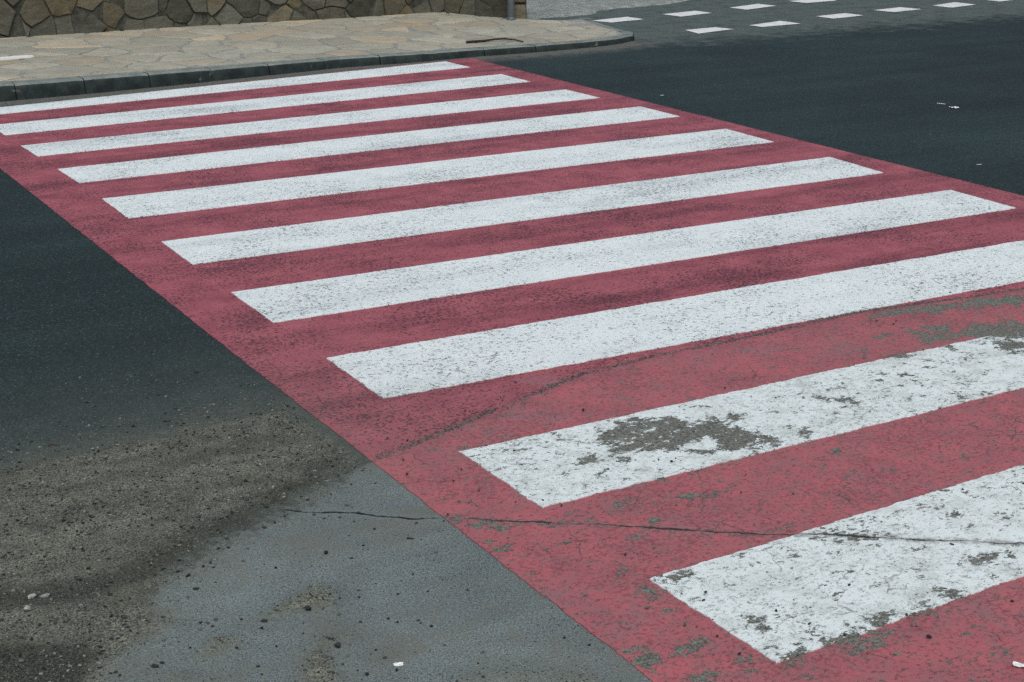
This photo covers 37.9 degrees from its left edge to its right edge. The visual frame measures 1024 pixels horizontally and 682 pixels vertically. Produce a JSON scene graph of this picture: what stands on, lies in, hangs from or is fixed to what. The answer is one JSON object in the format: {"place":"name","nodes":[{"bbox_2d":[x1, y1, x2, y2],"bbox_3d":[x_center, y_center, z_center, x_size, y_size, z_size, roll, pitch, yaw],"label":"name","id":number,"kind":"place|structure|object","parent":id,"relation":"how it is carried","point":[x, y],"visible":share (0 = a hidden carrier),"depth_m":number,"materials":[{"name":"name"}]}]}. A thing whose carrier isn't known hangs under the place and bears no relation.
{"place":"outdoors","nodes":[
{"label":"outdoors","id":0,"kind":"place"},
{"bbox_2d":[0,12,621,81],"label":"pavement","id":1,"kind":"structure","parent":0,"point":[96,53],"depth_m":13.92,"materials":[{"name":"beige stone"}]},
{"bbox_2d":[0,55,33,59],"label":"white strip","id":2,"kind":"object","parent":1,"relation":"on","point":[16,57],"visible":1,"depth_m":12.50,"materials":[{"name":"plastic"}]},
{"bbox_2d":[0,0,526,37],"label":"stone wall","id":3,"kind":"structure","parent":1,"relation":"on","point":[26,18],"depth_m":15.07,"materials":[{"name":"brown stone"}]},
{"bbox_2d":[466,38,523,43],"bbox_3d":[-0.176,-2.828,14.031,0.547,0.029,0.172,-4,18,-11],"label":"twig","id":4,"kind":"object","parent":1,"relation":"on","point":[474,41],"visible":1,"depth_m":14.04,"materials":[{"name":"brown wood"}]},
{"bbox_2d":[506,0,515,19],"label":"metal pole","id":5,"kind":"object","parent":1,"relation":"on","point":[510,9],"visible":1,"depth_m":15.92,"materials":[{"name":"metal"}]},
{"bbox_2d":[0,0,1023,681],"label":"road","id":6,"kind":"structure","parent":0,"point":[868,80],"depth_m":4.64,"materials":[{"name":"asphalt"}]},
{"bbox_2d":[24,605,30,610],"bbox_3d":[-1.168,0.645,3.593,0.016,0.017,0.017,-3,24,6],"label":"pebble","id":7,"kind":"object","parent":6,"relation":"on","point":[27,608],"visible":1,"depth_m":3.59,"materials":[{"name":"grey stone"}]},
{"bbox_2d":[28,593,35,598],"bbox_3d":[-1.178,0.628,3.659,0.018,0.011,0.025,10,12,13],"label":"pebble","id":8,"kind":"object","parent":6,"relation":"on","point":[31,596],"visible":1,"depth_m":3.65,"materials":[{"name":"grey stone"}]},
{"bbox_2d":[39,593,49,597],"bbox_3d":[-1.147,0.625,3.663,0.026,0.008,0.015,-9,18,-2],"label":"pebble","id":9,"kind":"object","parent":6,"relation":"on","point":[45,595],"visible":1,"depth_m":3.66,"materials":[{"name":"grey stone"}]},
{"bbox_2d":[0,18,634,101],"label":"kerb","id":10,"kind":"structure","parent":6,"relation":"on","point":[44,88],"depth_m":12.32,"materials":[{"name":"concrete"}]},
{"bbox_2d":[393,662,403,665],"bbox_3d":[-0.256,0.729,3.362,0.024,0.003,0.015,-1,18,-1],"label":"paper scrap","id":11,"kind":"object","parent":6,"relation":"on","point":[398,664],"visible":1,"depth_m":3.36,"materials":[{"name":"white paper"}]},
{"bbox_2d":[0,58,1023,681],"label":"crosswalk","id":12,"kind":"structure","parent":6,"relation":"on","point":[416,246],"depth_m":5.74,"materials":[{"name":"red paint"}]},
{"bbox_2d":[1012,661,1023,666],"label":"paper scrap","id":13,"kind":"object","parent":12,"relation":"on","point":[1017,664],"visible":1,"depth_m":3.34,"materials":[{"name":"white paper"}]},
{"bbox_2d":[593,0,1007,33],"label":"dashed crossing","id":14,"kind":"object","parent":6,"relation":"on","point":[777,23],"visible":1,"depth_m":17.05,"materials":[{"name":"white paint"}]},
{"bbox_2d":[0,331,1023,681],"bbox_3d":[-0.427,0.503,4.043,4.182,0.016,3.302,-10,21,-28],"label":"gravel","id":15,"kind":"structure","parent":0,"point":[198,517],"depth_m":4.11,"materials":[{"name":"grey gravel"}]},
{"bbox_2d":[526,0,687,18],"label":"dirt ground","id":16,"kind":"structure","parent":0,"point":[537,9],"depth_m":17.88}
]}

